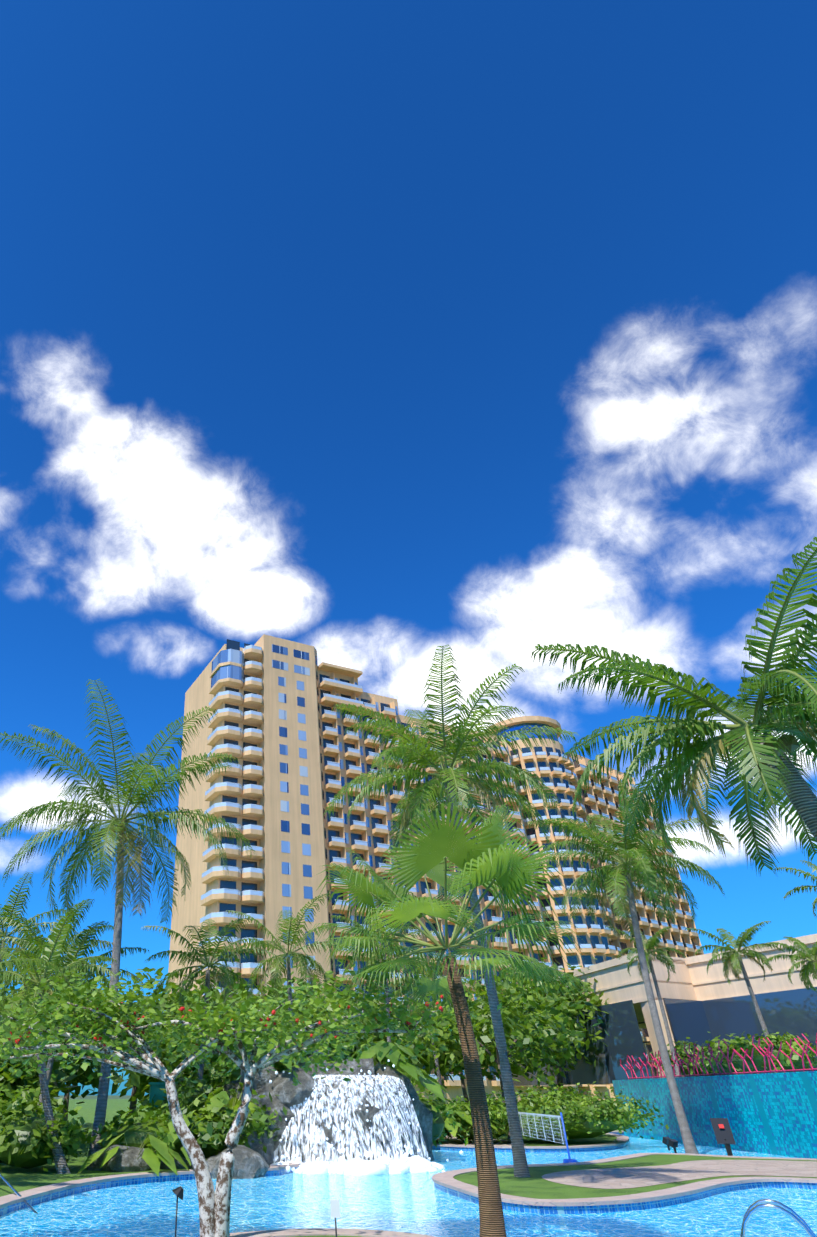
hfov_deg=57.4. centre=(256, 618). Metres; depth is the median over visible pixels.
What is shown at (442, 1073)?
tree
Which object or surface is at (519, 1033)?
hedge tree
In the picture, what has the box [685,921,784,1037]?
palm
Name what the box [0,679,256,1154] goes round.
palm
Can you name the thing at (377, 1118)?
waterfall sheet
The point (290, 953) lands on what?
palm
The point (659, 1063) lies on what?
flowering plants
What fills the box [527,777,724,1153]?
island palm
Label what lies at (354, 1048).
rock shrub
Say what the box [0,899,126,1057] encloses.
palm
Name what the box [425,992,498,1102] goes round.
tree
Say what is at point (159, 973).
tree
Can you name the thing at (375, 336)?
sky
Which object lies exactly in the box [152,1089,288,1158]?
shrub
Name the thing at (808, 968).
palm
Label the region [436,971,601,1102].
tree
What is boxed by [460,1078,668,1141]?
hedge
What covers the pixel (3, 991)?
tree
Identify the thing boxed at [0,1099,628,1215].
bank
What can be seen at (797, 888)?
palm
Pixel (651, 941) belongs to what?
palm
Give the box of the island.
[432,1153,816,1213]
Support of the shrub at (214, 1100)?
on the waterfall rocks
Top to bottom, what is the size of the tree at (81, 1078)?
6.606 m
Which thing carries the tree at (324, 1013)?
on the bank at (35, 1185)
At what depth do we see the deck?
32.18 m
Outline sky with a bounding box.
[0,0,816,1094]
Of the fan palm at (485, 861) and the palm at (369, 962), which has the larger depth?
the palm at (369, 962)
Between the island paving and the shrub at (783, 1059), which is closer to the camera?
the island paving
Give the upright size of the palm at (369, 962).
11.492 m
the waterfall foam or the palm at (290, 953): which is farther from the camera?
the palm at (290, 953)
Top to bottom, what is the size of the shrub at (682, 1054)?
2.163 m
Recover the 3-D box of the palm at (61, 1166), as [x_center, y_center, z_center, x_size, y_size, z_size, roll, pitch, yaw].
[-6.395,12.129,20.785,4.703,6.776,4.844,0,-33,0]
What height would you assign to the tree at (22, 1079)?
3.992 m
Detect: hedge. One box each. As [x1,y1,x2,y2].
[439,1094,537,1141]
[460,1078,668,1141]
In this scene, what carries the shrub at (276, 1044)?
on the waterfall rocks
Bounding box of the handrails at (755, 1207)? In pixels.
[0,1174,816,1236]
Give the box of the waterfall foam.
[269,1059,462,1174]
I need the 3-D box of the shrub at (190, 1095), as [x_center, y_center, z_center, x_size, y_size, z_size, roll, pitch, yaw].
[-1.802,17.528,25.797,6.142,2.982,4.996,-24,-40,31]
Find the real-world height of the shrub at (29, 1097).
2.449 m
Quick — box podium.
[511,934,816,1085]
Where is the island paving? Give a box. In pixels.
[542,1160,816,1188]
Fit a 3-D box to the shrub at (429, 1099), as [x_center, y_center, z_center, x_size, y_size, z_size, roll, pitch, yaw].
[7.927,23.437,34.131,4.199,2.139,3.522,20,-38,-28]
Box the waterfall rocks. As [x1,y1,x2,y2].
[86,1054,433,1178]
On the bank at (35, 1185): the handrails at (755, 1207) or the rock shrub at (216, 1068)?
the handrails at (755, 1207)
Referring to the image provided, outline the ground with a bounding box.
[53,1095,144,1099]
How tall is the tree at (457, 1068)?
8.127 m
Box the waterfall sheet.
[273,1075,428,1164]
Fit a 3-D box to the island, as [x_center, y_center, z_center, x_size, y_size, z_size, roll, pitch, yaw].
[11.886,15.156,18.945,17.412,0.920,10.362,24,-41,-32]
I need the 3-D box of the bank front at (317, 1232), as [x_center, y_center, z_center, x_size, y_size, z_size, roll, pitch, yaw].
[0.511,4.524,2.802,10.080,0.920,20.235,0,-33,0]
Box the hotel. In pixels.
[168,634,703,1105]
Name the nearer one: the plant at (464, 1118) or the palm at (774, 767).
the palm at (774, 767)
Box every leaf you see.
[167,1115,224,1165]
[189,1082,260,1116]
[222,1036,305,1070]
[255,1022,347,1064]
[351,1041,428,1080]
[385,1064,448,1101]
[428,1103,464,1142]
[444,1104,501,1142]
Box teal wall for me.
[612,1071,816,1158]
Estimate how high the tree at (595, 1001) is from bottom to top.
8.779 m
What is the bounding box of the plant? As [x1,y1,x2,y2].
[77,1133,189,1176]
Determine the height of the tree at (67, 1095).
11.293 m
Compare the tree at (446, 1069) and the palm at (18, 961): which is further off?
the tree at (446, 1069)
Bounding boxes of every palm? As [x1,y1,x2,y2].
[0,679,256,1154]
[0,872,80,988]
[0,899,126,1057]
[0,909,118,1173]
[0,921,148,1112]
[0,957,62,1073]
[141,918,284,1081]
[225,893,362,1032]
[308,800,590,1236]
[323,645,577,1177]
[330,902,443,1041]
[383,944,478,1103]
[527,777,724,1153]
[531,537,816,876]
[605,925,683,1074]
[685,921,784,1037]
[762,936,816,992]
[775,860,816,916]
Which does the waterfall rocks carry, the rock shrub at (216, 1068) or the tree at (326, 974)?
the rock shrub at (216, 1068)
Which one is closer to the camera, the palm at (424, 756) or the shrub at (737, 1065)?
the palm at (424, 756)
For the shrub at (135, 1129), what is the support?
on the bank at (35, 1185)
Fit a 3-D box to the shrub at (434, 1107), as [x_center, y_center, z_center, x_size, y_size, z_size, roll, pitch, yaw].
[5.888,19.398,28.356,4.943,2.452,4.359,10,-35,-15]
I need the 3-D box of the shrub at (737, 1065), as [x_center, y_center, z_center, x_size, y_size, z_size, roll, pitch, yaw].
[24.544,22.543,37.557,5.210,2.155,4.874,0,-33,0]
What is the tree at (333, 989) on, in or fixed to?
on the bank at (35, 1185)
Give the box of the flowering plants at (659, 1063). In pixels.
[620,1033,816,1078]
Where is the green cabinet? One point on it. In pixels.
(156, 1090)
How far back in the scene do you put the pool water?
14.48 m
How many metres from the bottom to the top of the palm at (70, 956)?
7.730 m
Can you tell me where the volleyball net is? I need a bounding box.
[518,1112,576,1162]
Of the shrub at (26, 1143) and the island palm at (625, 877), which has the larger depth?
the island palm at (625, 877)
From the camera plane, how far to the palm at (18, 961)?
19.08 m
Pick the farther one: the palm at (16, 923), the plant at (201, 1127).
the palm at (16, 923)
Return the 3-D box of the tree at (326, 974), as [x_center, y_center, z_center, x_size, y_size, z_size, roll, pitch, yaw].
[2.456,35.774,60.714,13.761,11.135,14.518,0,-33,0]
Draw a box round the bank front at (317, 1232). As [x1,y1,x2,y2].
[229,1228,434,1236]
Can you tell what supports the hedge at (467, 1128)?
on the bank at (35, 1185)
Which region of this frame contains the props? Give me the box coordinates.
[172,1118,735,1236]
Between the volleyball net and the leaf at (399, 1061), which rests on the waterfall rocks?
the leaf at (399, 1061)
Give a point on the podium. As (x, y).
(699, 1003)
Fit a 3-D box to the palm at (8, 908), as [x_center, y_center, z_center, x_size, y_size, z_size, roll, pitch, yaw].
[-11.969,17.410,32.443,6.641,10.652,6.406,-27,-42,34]
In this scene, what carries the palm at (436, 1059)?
on the bank at (35, 1185)
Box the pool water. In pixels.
[0,1135,816,1236]
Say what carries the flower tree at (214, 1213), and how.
on the bank front at (317, 1232)
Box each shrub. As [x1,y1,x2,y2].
[0,1078,81,1125]
[0,1100,99,1171]
[76,1100,186,1155]
[137,1061,241,1119]
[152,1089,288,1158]
[202,1046,294,1088]
[295,1021,378,1060]
[411,1077,467,1146]
[416,1090,459,1106]
[548,1083,614,1105]
[649,1037,718,1076]
[678,1031,762,1074]
[734,1029,816,1072]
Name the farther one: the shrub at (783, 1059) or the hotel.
the hotel
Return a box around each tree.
[0,953,501,1236]
[0,979,17,1023]
[0,984,126,1109]
[0,1039,78,1119]
[13,951,154,1120]
[80,946,220,1114]
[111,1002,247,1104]
[145,958,279,1012]
[187,977,373,1048]
[230,971,341,1006]
[256,968,414,1061]
[321,977,450,1087]
[358,992,448,1077]
[375,989,555,1090]
[391,963,609,1138]
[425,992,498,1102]
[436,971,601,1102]
[471,957,608,1086]
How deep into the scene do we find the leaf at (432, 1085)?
26.63 m
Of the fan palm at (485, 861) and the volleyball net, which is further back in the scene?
the volleyball net
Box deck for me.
[432,1135,526,1145]
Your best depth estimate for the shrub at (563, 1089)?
38.96 m
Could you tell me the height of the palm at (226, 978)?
8.915 m
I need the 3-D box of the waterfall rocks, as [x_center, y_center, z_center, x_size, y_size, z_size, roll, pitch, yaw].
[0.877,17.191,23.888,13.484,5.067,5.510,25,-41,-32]
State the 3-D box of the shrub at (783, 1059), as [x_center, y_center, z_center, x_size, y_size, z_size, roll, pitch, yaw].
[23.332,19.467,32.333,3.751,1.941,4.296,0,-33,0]
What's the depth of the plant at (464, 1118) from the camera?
31.18 m
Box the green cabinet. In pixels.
[148,1082,177,1111]

